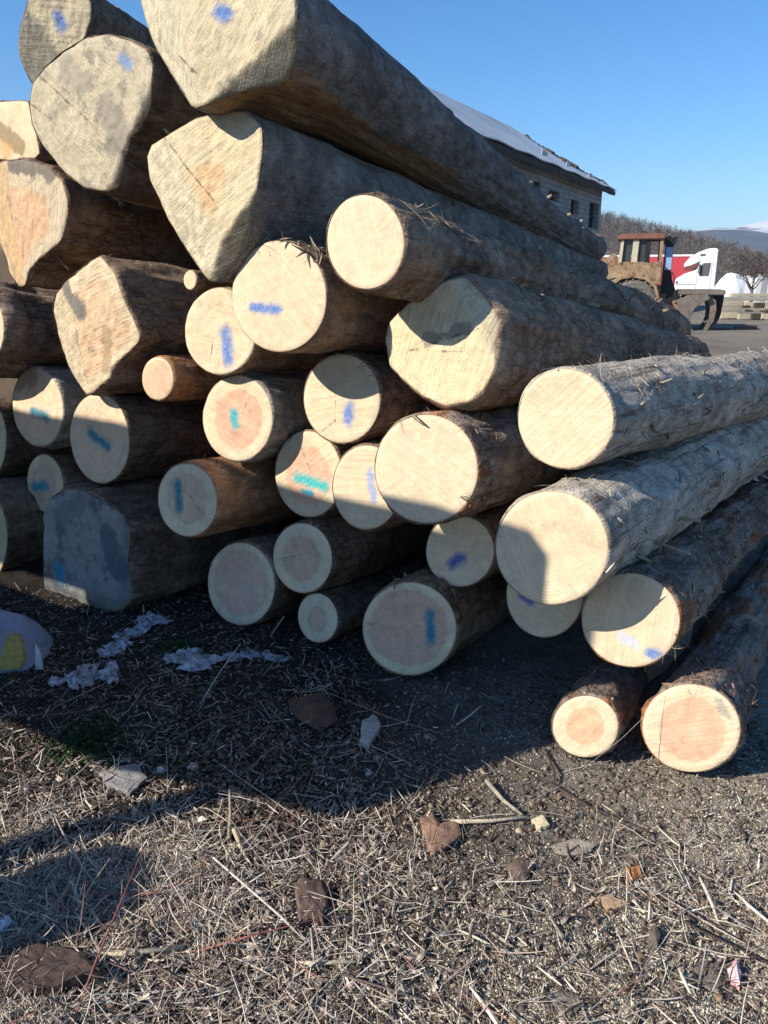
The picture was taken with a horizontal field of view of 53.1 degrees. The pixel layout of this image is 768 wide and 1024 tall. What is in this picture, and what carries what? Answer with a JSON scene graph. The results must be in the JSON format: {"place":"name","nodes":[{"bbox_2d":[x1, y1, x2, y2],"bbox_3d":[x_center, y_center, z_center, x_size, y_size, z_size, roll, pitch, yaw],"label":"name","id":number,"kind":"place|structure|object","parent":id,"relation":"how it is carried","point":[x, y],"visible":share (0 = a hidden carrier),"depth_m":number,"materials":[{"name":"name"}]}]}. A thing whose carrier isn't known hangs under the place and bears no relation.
{"place":"outdoors","nodes":[
{"label":"outdoors","id":0,"kind":"place"},
{"bbox_2d":[0,302,767,1023],"bbox_3d":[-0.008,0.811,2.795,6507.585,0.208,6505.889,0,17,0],"label":"ground","id":1,"kind":"structure","parent":0,"point":[572,650],"depth_m":2.57,"materials":[{"name":"soil"}]},
{"bbox_2d":[0,915,14,933],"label":"paper scrap","id":2,"kind":"object","parent":1,"relation":"on","point":[6,921],"visible":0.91,"depth_m":1.87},
{"bbox_2d":[0,378,17,396],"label":"log","id":3,"kind":"object","parent":1,"relation":"on","point":[7,386],"visible":0.01,"depth_m":6.16,"materials":[{"name":"brown wood"}]},
{"bbox_2d":[0,244,13,281],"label":"log","id":4,"kind":"object","parent":3,"relation":"on","point":[5,275],"visible":0.02,"depth_m":5.96,"materials":[{"name":"brown wood"}]},
{"bbox_2d":[0,475,43,571],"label":"log","id":5,"kind":"object","parent":1,"relation":"on","point":[21,526],"visible":0.07,"depth_m":4.19,"materials":[{"name":"brown wood"}]},
{"bbox_2d":[0,397,71,477],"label":"log","id":6,"kind":"object","parent":5,"relation":"on","point":[19,453],"visible":0.13,"depth_m":4.26,"materials":[{"name":"brown wood"}]},
{"bbox_2d":[27,449,91,511],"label":"log","id":7,"kind":"object","parent":5,"relation":"on","point":[50,475],"visible":0.15,"depth_m":4.17,"materials":[{"name":"brown wood"}]},
{"bbox_2d":[12,366,87,448],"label":"log","id":8,"kind":"object","parent":7,"relation":"on","point":[46,400],"visible":0.2,"depth_m":3.96,"materials":[{"name":"brown wood"}]},
{"bbox_2d":[0,281,68,378],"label":"log","id":9,"kind":"object","parent":8,"relation":"on","point":[29,337],"visible":0.07,"depth_m":3.84,"materials":[{"name":"brown wood"}]},
{"bbox_2d":[0,157,200,289],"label":"log","id":10,"kind":"object","parent":9,"relation":"on","point":[59,227],"visible":0.38,"depth_m":3.64,"materials":[{"name":"brown wood"}]},
{"bbox_2d":[0,100,58,170],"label":"log","id":11,"kind":"object","parent":10,"relation":"on","point":[19,138],"visible":0.12,"depth_m":3.69,"materials":[{"name":"brown wood"}]},
{"bbox_2d":[0,610,53,672],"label":"plastic bag","id":12,"kind":"object","parent":1,"relation":"on","point":[25,640],"visible":0.98,"depth_m":3.19,"materials":[{"name":"plastic"}]},
{"bbox_2d":[4,701,162,780],"bbox_3d":[-1.010,0.775,2.629,0.412,0.052,0.462,6,18,20],"label":"moss","id":13,"kind":"object","parent":1,"relation":"on","point":[89,742],"visible":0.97,"depth_m":2.62,"materials":[{"name":"plant"}]},
{"bbox_2d":[48,660,119,689],"bbox_3d":[-1.186,0.644,3.037,0.266,0.036,0.245,-7,18,-21],"label":"crumpled sheet","id":14,"kind":"object","parent":1,"relation":"on","point":[107,675],"visible":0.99,"depth_m":3.02,"materials":[{"name":"paper"}]},
{"bbox_2d":[96,763,146,796],"bbox_3d":[-0.826,0.848,2.446,0.116,0.026,0.196,-13,21,-37],"label":"board offcut","id":15,"kind":"object","parent":1,"relation":"on","point":[134,779],"visible":0.98,"depth_m":2.43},
{"bbox_2d":[96,611,173,657],"bbox_3d":[-1.122,0.537,3.393,0.200,0.035,0.420,7,18,21],"label":"crumpled sheet","id":16,"kind":"object","parent":1,"relation":"on","point":[112,649],"visible":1,"depth_m":3.40,"materials":[{"name":"paper"}]},
{"bbox_2d":[42,475,305,611],"bbox_3d":[-0.334,-0.102,5.320,0.738,0.997,4.038,11,20,33],"label":"log","id":17,"kind":"object","parent":1,"relation":"on","point":[97,537],"visible":0.32,"depth_m":3.67,"materials":[{"name":"grey wood"}]},
{"bbox_2d":[70,392,220,483],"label":"log","id":18,"kind":"object","parent":17,"relation":"on","point":[123,437],"visible":0.37,"depth_m":3.66,"materials":[{"name":"brown wood"}]},
{"bbox_2d":[53,254,203,395],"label":"log","id":19,"kind":"object","parent":18,"relation":"on","point":[120,323],"visible":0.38,"depth_m":3.37,"materials":[{"name":"brown wood"}]},
{"bbox_2d":[142,355,225,401],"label":"log","id":20,"kind":"object","parent":19,"relation":"on","point":[174,378],"visible":0.36,"depth_m":3.29,"materials":[{"name":"brown wood"}]},
{"bbox_2d":[30,34,403,209],"bbox_3d":[-0.059,-1.914,4.735,0.822,0.952,4.038,11,20,34],"label":"log","id":21,"kind":"object","parent":19,"relation":"on","point":[107,111],"visible":0.27,"depth_m":3.10,"materials":[{"name":"brown wood"}]},
{"bbox_2d":[18,0,155,83],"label":"log","id":22,"kind":"object","parent":21,"relation":"on","point":[50,30],"visible":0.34,"depth_m":3.61,"materials":[{"name":"brown wood"}]},
{"bbox_2d":[150,631,198,653],"bbox_3d":[-0.889,0.563,3.317,0.170,0.042,0.209,6,18,18],"label":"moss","id":23,"kind":"object","parent":1,"relation":"on","point":[177,643],"visible":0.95,"depth_m":3.30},
{"bbox_2d":[161,699,281,747],"bbox_3d":[-0.578,0.741,2.752,0.476,0.023,0.038,-14,21,-38],"label":"stick","id":24,"kind":"object","parent":1,"relation":"on","point":[182,734],"visible":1,"depth_m":2.73,"materials":[{"name":"brown wood"}]},
{"bbox_2d":[162,647,289,671],"bbox_3d":[-0.654,0.610,3.158,0.522,0.062,0.243,0,17,0],"label":"crumpled sheet","id":25,"kind":"object","parent":1,"relation":"on","point":[192,660],"visible":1,"depth_m":3.17,"materials":[{"name":"paper"}]},
{"bbox_2d":[227,789,231,841],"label":"stick","id":26,"kind":"object","parent":1,"relation":"on","point":[229,824],"visible":1,"depth_m":2.20,"materials":[{"name":"brown wood"}]},
{"bbox_2d":[232,828,247,862],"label":"stick","id":27,"kind":"object","parent":1,"relation":"on","point":[235,834],"visible":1,"depth_m":2.11,"materials":[{"name":"brown wood"}]},
{"bbox_2d":[207,530,306,625],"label":"log","id":28,"kind":"object","parent":1,"relation":"on","point":[246,586],"visible":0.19,"depth_m":3.45,"materials":[{"name":"brown wood"}]},
{"bbox_2d":[158,456,298,537],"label":"log","id":29,"kind":"object","parent":28,"relation":"on","point":[203,497],"visible":0.34,"depth_m":3.33,"materials":[{"name":"brown wood"}]},
{"bbox_2d":[203,370,311,462],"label":"log","id":30,"kind":"object","parent":29,"relation":"on","point":[254,417],"visible":0.25,"depth_m":3.22,"materials":[{"name":"brown wood"}]},
{"bbox_2d":[185,287,330,375],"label":"log","id":31,"kind":"object","parent":30,"relation":"on","point":[219,342],"visible":0.25,"depth_m":3.14,"materials":[{"name":"brown wood"}]},
{"bbox_2d":[184,270,232,291],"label":"log","id":32,"kind":"object","parent":31,"relation":"on","point":[196,280],"visible":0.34,"depth_m":3.15,"materials":[{"name":"brown wood"}]},
{"bbox_2d":[295,876,327,929],"bbox_3d":[-0.183,0.980,1.925,0.090,0.039,0.151,0,17,0],"label":"bark piece","id":33,"kind":"object","parent":1,"relation":"on","point":[314,886],"visible":0.99,"depth_m":1.91,"materials":[{"name":"wood"}]},
{"bbox_2d":[288,693,336,730],"bbox_3d":[-0.255,0.731,2.818,0.150,0.034,0.252,-6,18,-19],"label":"bark piece","id":34,"kind":"object","parent":1,"relation":"on","point":[314,710],"visible":1,"depth_m":2.81,"materials":[{"name":"wood"}]},
{"bbox_2d":[273,514,435,593],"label":"log","id":35,"kind":"object","parent":1,"relation":"on","point":[311,555],"visible":0.32,"depth_m":3.29,"materials":[{"name":"brown wood"}]},
{"bbox_2d":[275,427,372,518],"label":"log","id":36,"kind":"object","parent":35,"relation":"on","point":[307,460],"visible":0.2,"depth_m":3.22,"materials":[{"name":"brown wood"}]},
{"bbox_2d":[332,439,477,531],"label":"log","id":37,"kind":"object","parent":36,"relation":"on","point":[360,503],"visible":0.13,"depth_m":3.00,"materials":[{"name":"brown wood"}]},
{"bbox_2d":[303,350,441,444],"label":"log","id":38,"kind":"object","parent":37,"relation":"on","point":[352,396],"visible":0.41,"depth_m":2.99,"materials":[{"name":"brown wood"}]},
{"bbox_2d":[232,232,408,353],"bbox_3d":[0.695,-1.076,4.369,0.454,0.791,4.055,11,20,32],"label":"log","id":39,"kind":"object","parent":38,"relation":"on","point":[288,297],"visible":0.34,"depth_m":2.75,"materials":[{"name":"brown wood"}]},
{"bbox_2d":[147,111,608,282],"bbox_3d":[0.432,-1.534,4.368,0.647,0.702,4.012,11,20,32],"label":"log","id":40,"kind":"object","parent":39,"relation":"on","point":[231,188],"visible":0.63,"depth_m":2.78,"materials":[{"name":"brown wood"}]},
{"bbox_2d":[141,0,606,259],"bbox_3d":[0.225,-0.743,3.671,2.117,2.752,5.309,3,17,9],"label":"log","id":41,"kind":"object","parent":40,"relation":"on","point":[329,72],"visible":0.88,"depth_m":2.71,"materials":[{"name":"brown wood"}]},
{"bbox_2d":[298,552,427,642],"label":"log","id":42,"kind":"object","parent":1,"relation":"on","point":[327,614],"visible":0.27,"depth_m":3.33,"materials":[{"name":"brown wood"}]},
{"bbox_2d":[360,715,379,750],"bbox_3d":[-0.047,0.762,2.652,0.069,0.034,0.206,0,17,0],"label":"wood chip","id":43,"kind":"object","parent":1,"relation":"on","point":[369,734],"visible":0.99,"depth_m":2.64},
{"bbox_2d":[0,582,767,1023],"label":"shredded straw","id":44,"kind":"object","parent":1,"relation":"on","point":[24,926],"visible":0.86,"depth_m":1.96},
{"bbox_2d":[23,883,70,940],"bbox_3d":[-0.823,0.989,1.901,0.025,0.031,0.175,5,17,16],"label":"stick","id":45,"kind":"object","parent":44,"relation":"on","point":[37,926],"visible":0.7,"depth_m":1.88,"materials":[{"name":"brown wood"}]},
{"bbox_2d":[0,943,99,1002],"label":"bark piece","id":46,"kind":"object","parent":44,"relation":"on","point":[54,975],"visible":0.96,"depth_m":1.71,"materials":[{"name":"wood"}]},
{"bbox_2d":[68,879,81,908],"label":"stick","id":47,"kind":"object","parent":44,"relation":"on","point":[72,888],"visible":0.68,"depth_m":1.96,"materials":[{"name":"grey wood"}]},
{"bbox_2d":[71,845,144,1023],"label":"stick","id":48,"kind":"object","parent":44,"relation":"on","point":[87,983],"visible":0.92,"depth_m":1.74,"materials":[{"name":"brown wood"}]},
{"bbox_2d":[93,861,163,888],"bbox_3d":[-0.673,0.965,2.033,0.180,0.023,0.028,-7,18,-22],"label":"stick","id":49,"kind":"object","parent":44,"relation":"on","point":[122,876],"visible":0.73,"depth_m":2.02,"materials":[{"name":"brown wood"}]},
{"bbox_2d":[88,945,183,959],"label":"stick","id":50,"kind":"object","parent":44,"relation":"on","point":[118,953],"visible":0.89,"depth_m":1.78,"materials":[{"name":"brown wood"}]},
{"bbox_2d":[93,870,212,896],"bbox_3d":[-0.594,0.971,1.974,0.306,0.026,0.051,-4,17,-12],"label":"stick","id":51,"kind":"object","parent":44,"relation":"on","point":[134,894],"visible":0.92,"depth_m":1.96,"materials":[{"name":"brown wood"}]},
{"bbox_2d":[213,857,307,942],"bbox_3d":[-0.323,0.958,1.922,0.390,0.031,0.016,16,23,42],"label":"stick","id":52,"kind":"object","parent":44,"relation":"on","point":[254,893],"visible":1,"depth_m":1.91,"materials":[{"name":"brown wood"}]},
{"bbox_2d":[196,913,340,952],"bbox_3d":[-0.271,1.009,1.839,0.350,0.038,0.025,-4,17,-14],"label":"stick","id":53,"kind":"object","parent":44,"relation":"on","point":[230,941],"visible":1,"depth_m":1.81,"materials":[{"name":"brown wood"}]},
{"bbox_2d":[299,960,357,967],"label":"stick","id":54,"kind":"object","parent":44,"relation":"on","point":[325,963],"visible":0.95,"depth_m":1.76,"materials":[{"name":"brown wood"}]},
{"bbox_2d":[0,586,767,1023],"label":"dark shreds","id":55,"kind":"object","parent":1,"relation":"on","point":[294,934],"visible":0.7,"depth_m":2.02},
{"bbox_2d":[0,600,767,1023],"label":"wood splinters","id":56,"kind":"object","parent":1,"relation":"on","point":[486,934],"visible":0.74,"depth_m":1.84,"materials":[{"name":"wood"}]},
{"bbox_2d":[0,586,767,1023],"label":"soil crumbs","id":57,"kind":"object","parent":1,"relation":"on","point":[710,884],"visible":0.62,"depth_m":2.13,"materials":[{"name":"brown soil"}]},
{"bbox_2d":[0,593,767,1023],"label":"sawdust chips","id":58,"kind":"object","parent":1,"relation":"on","point":[638,971],"visible":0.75,"depth_m":1.85,"materials":[{"name":"brown wood"}]},
{"bbox_2d":[0,594,767,1023],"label":"dry stalks","id":59,"kind":"object","parent":1,"relation":"on","point":[364,984],"visible":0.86,"depth_m":1.82,"materials":[{"name":"plant"}]},
{"bbox_2d":[0,592,767,1023],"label":"trampled bark","id":60,"kind":"object","parent":1,"relation":"on","point":[352,788],"visible":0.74,"depth_m":2.46,"materials":[{"name":"brown wood"}]},
{"bbox_2d":[0,598,767,1023],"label":"bark flakes","id":61,"kind":"object","parent":1,"relation":"on","point":[608,948],"visible":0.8,"depth_m":1.95,"materials":[{"name":"brown wood"}]},
{"bbox_2d":[362,566,509,675],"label":"log","id":62,"kind":"object","parent":1,"relation":"on","point":[424,620],"visible":0.41,"depth_m":3.01,"materials":[{"name":"brown wood"}]},
{"bbox_2d":[426,501,514,586],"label":"log","id":63,"kind":"object","parent":62,"relation":"on","point":[460,552],"visible":0.23,"depth_m":2.95,"materials":[{"name":"brown wood"}]},
{"bbox_2d":[374,403,592,524],"bbox_3d":[1.235,-0.454,4.285,0.456,0.777,4.051,11,20,32],"label":"log","id":64,"kind":"object","parent":63,"relation":"on","point":[428,470],"visible":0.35,"depth_m":2.68,"materials":[{"name":"brown wood"}]},
{"bbox_2d":[385,273,710,410],"bbox_3d":[1.146,-0.836,3.990,0.486,0.749,3.322,12,20,34],"label":"log","id":65,"kind":"object","parent":64,"relation":"on","point":[470,342],"visible":0.7,"depth_m":2.72,"materials":[{"name":"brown wood"}]},
{"bbox_2d":[326,191,691,335],"bbox_3d":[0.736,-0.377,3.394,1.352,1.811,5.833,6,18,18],"label":"log","id":66,"kind":"object","parent":65,"relation":"on","point":[380,244],"visible":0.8,"depth_m":2.58,"materials":[{"name":"brown wood"}]},
{"bbox_2d":[419,813,461,857],"bbox_3d":[0.166,0.912,2.186,0.110,0.029,0.184,-3,17,-9],"label":"bark piece","id":67,"kind":"object","parent":1,"relation":"on","point":[448,833],"visible":0.98,"depth_m":2.17,"materials":[{"name":"wood"}]},
{"bbox_2d":[450,815,528,823],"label":"stick","id":68,"kind":"object","parent":1,"relation":"on","point":[468,821],"visible":1,"depth_m":2.22,"materials":[{"name":"brown wood"}]},
{"bbox_2d":[484,779,522,815],"bbox_3d":[0.357,0.860,2.313,0.020,0.021,0.172,-9,19,-28],"label":"stick","id":69,"kind":"object","parent":1,"relation":"on","point":[488,783],"visible":1,"depth_m":2.31,"materials":[{"name":"brown wood"}]},
{"bbox_2d":[506,858,534,882],"bbox_3d":[0.355,0.951,2.037,0.067,0.027,0.093,9,19,28],"label":"rock","id":70,"kind":"object","parent":1,"relation":"on","point":[516,865],"visible":0.95,"depth_m":2.03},
{"bbox_2d":[531,815,549,831],"bbox_3d":[0.453,0.900,2.220,0.040,0.023,0.049,-4,17,-13],"label":"wood chip","id":71,"kind":"object","parent":1,"relation":"on","point":[540,822],"visible":1,"depth_m":2.21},
{"bbox_2d":[545,748,555,793],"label":"stick","id":72,"kind":"object","parent":1,"relation":"on","point":[547,752],"visible":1,"depth_m":2.46,"materials":[{"name":"brown wood"}]},
{"bbox_2d":[542,992,583,1015],"bbox_3d":[0.387,1.067,1.667,0.089,0.013,0.055,0,17,0],"label":"rock","id":73,"kind":"object","parent":1,"relation":"on","point":[573,1010],"visible":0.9,"depth_m":1.66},
{"bbox_2d":[551,838,596,856],"bbox_3d":[0.534,0.936,2.145,0.126,0.014,0.062,-6,18,-19],"label":"wood chip","id":74,"kind":"object","parent":1,"relation":"on","point":[588,846],"visible":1,"depth_m":2.14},
{"bbox_2d":[551,659,647,757],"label":"log","id":75,"kind":"object","parent":1,"relation":"on","point":[594,713],"visible":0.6,"depth_m":2.53,"materials":[{"name":"brown wood"}]},
{"bbox_2d":[644,624,692,682],"bbox_3d":[1.136,0.536,3.093,0.335,0.198,0.078,-15,22,-41],"label":"wood splinter","id":76,"kind":"object","parent":75,"relation":"on","point":[652,672],"visible":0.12,"depth_m":3.04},
{"bbox_2d":[545,780,653,844],"bbox_3d":[0.642,0.887,2.293,0.040,0.020,0.366,-16,23,-42],"label":"stick","id":77,"kind":"object","parent":1,"relation":"on","point":[580,801],"visible":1,"depth_m":2.29,"materials":[{"name":"brown wood"}]},
{"bbox_2d":[588,894,629,912],"bbox_3d":[0.566,0.981,1.929,0.091,0.022,0.044,12,21,36],"label":"rock","id":78,"kind":"object","parent":1,"relation":"on","point":[607,901],"visible":0.97,"depth_m":1.92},
{"bbox_2d":[506,484,744,637],"bbox_3d":[1.690,0.000,4.478,0.324,0.688,4.012,11,20,32],"label":"log","id":79,"kind":"object","parent":1,"relation":"on","point":[532,618],"visible":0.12,"depth_m":2.86,"materials":[{"name":"brown wood"}]},
{"bbox_2d":[623,865,641,882],"bbox_3d":[0.661,0.960,2.034,0.045,0.022,0.052,0,17,0],"label":"bark piece","id":80,"kind":"object","parent":1,"relation":"on","point":[635,874],"visible":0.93,"depth_m":2.03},
{"bbox_2d":[602,254,693,287],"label":"red trailer","id":81,"kind":"object","parent":1,"relation":"on","point":[677,267],"visible":0.02,"depth_m":72.67,"materials":[{"name":"paint"}]},
{"bbox_2d":[645,924,661,949],"bbox_3d":[0.642,1.013,1.830,0.036,0.031,0.063,0,17,0],"label":"rock","id":82,"kind":"object","parent":1,"relation":"on","point":[654,936],"visible":0.99,"depth_m":1.82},
{"bbox_2d":[603,233,725,330],"bbox_3d":[8.830,-8.354,28.415,6.907,3.579,2.380,5,17,16],"label":"wheel loader","id":83,"kind":"object","parent":1,"relation":"on","point":[626,269],"visible":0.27,"depth_m":27.28,"materials":[{"name":"metal"}]},
{"bbox_2d":[622,240,645,261],"bbox_3d":[8.898,-9.302,27.356,0.794,0.740,0.020,5,17,16],"label":"cab window","id":84,"kind":"structure","parent":83,"relation":"in","point":[627,249],"depth_m":27.35,"materials":[{"name":"grey glass"}]},
{"bbox_2d":[581,470,767,667],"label":"log","id":85,"kind":"object","parent":1,"relation":"on","point":[640,614],"visible":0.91,"depth_m":2.54,"materials":[{"name":"brown wood"}]},
{"bbox_2d":[495,415,767,604],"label":"log","id":86,"kind":"object","parent":85,"relation":"on","point":[578,535],"visible":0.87,"depth_m":2.46,"materials":[{"name":"grey wood"}]},
{"bbox_2d":[518,346,767,469],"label":"log","id":87,"kind":"object","parent":86,"relation":"on","point":[572,417],"visible":1,"depth_m":2.53,"materials":[{"name":"grey wood"}]},
{"bbox_2d":[674,248,718,296],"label":"white lorry","id":88,"kind":"object","parent":1,"relation":"on","point":[702,275],"visible":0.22,"depth_m":67.26,"materials":[{"name":"paint"}]},
{"bbox_2d":[699,263,710,275],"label":"truck window","id":89,"kind":"structure","parent":88,"relation":"in","point":[705,267],"depth_m":67.07,"materials":[{"name":"grey glass"}]},
{"bbox_2d":[640,543,767,772],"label":"log","id":90,"kind":"object","parent":1,"relation":"on","point":[689,722],"visible":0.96,"depth_m":2.48,"materials":[{"name":"brown wood"}]},
{"bbox_2d":[692,960,722,991],"bbox_3d":[0.734,1.049,1.738,0.069,0.012,0.085,0,17,0],"label":"rock","id":91,"kind":"object","parent":1,"relation":"on","point":[697,970],"visible":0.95,"depth_m":1.73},
{"bbox_2d":[656,905,767,962],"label":"stick","id":92,"kind":"object","parent":1,"relation":"on","point":[706,933],"visible":0.93,"depth_m":1.83,"materials":[{"name":"brown wood"}]},
{"bbox_2d":[720,312,738,317],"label":"timber beam","id":93,"kind":"structure","parent":1,"relation":"on","point":[728,314],"depth_m":34.91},
{"bbox_2d":[708,326,756,329],"bbox_3d":[12.499,-6.602,27.539,1.800,0.120,0.250,0,17,0],"label":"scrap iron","id":94,"kind":"object","parent":1,"relation":"on","point":[745,328],"visible":0.89,"depth_m":27.43,"materials":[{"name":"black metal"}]},
{"bbox_2d":[723,301,743,305],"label":"timber beam","id":95,"kind":"structure","parent":1,"relation":"on","point":[733,303],"depth_m":35.91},
{"bbox_2d":[723,297,767,300],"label":"timber beam","id":96,"kind":"structure","parent":95,"relation":"on","point":[745,298],"depth_m":36.51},
{"bbox_2d":[730,293,767,296],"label":"timber beam","id":97,"kind":"structure","parent":96,"relation":"on","point":[748,294],"depth_m":37.19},
{"bbox_2d":[727,958,741,989],"bbox_3d":[0.795,1.039,1.742,0.028,0.038,0.074,4,17,13],"label":"paper scrap","id":98,"kind":"object","parent":1,"relation":"on","point":[734,970],"visible":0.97,"depth_m":1.73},
{"bbox_2d":[713,273,761,301],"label":"tarpaulin heap","id":99,"kind":"object","parent":1,"relation":"on","point":[728,283],"visible":0.45,"depth_m":62.04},
{"bbox_2d":[721,307,765,311],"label":"timber beam","id":100,"kind":"structure","parent":1,"relation":"on","point":[736,309],"depth_m":35.43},
{"bbox_2d":[737,314,750,319],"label":"timber beam","id":101,"kind":"structure","parent":1,"relation":"on","point":[743,316],"depth_m":34.54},
{"bbox_2d":[721,247,767,301],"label":"bare tree","id":102,"kind":"object","parent":1,"relation":"on","point":[755,270],"visible":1,"depth_m":54.44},
{"bbox_2d":[750,313,760,319],"bbox_3d":[16.674,-8.771,34.484,0.381,0.278,0.300,0,17,0],"label":"bearer block","id":103,"kind":"object","parent":1,"relation":"on","point":[755,316],"depth_m":34.36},
{"bbox_2d":[744,302,767,306],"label":"timber beam","id":104,"kind":"structure","parent":1,"relation":"on","point":[751,304],"depth_m":35.83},
{"bbox_2d":[0,0,767,232],"label":"sky","id":105,"kind":"structure","parent":0,"point":[664,103],"materials":[{"name":"blue"}]},
{"bbox_2d":[424,85,616,233],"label":"block building","id":106,"kind":"structure","parent":0,"point":[575,190],"depth_m":40.79,"materials":[{"name":"grey brick"}]},
{"bbox_2d":[588,204,593,227],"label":"window","id":107,"kind":"structure","parent":106,"relation":"in","point":[591,216],"depth_m":48.01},
{"bbox_2d":[599,221,766,285],"bbox_3d":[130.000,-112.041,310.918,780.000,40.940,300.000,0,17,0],"label":"hill","id":108,"kind":"structure","parent":0,"point":[720,275],"depth_m":217.07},
{"bbox_2d":[600,209,767,275],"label":"forest","id":109,"kind":"object","parent":108,"relation":"on","point":[679,234],"visible":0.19,"depth_m":231.84,"materials":[{"name":"plant"}]},
{"bbox_2d":[673,220,767,260],"bbox_3d":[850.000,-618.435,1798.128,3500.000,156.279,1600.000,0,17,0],"label":"mountain","id":110,"kind":"structure","parent":0,"point":[754,236],"depth_m":1511.28,"materials":[{"name":"snow"}]},
{"bbox_2d":[753,274,767,301],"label":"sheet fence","id":111,"kind":"object","parent":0,"point":[763,287],"visible":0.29,"depth_m":59.48,"materials":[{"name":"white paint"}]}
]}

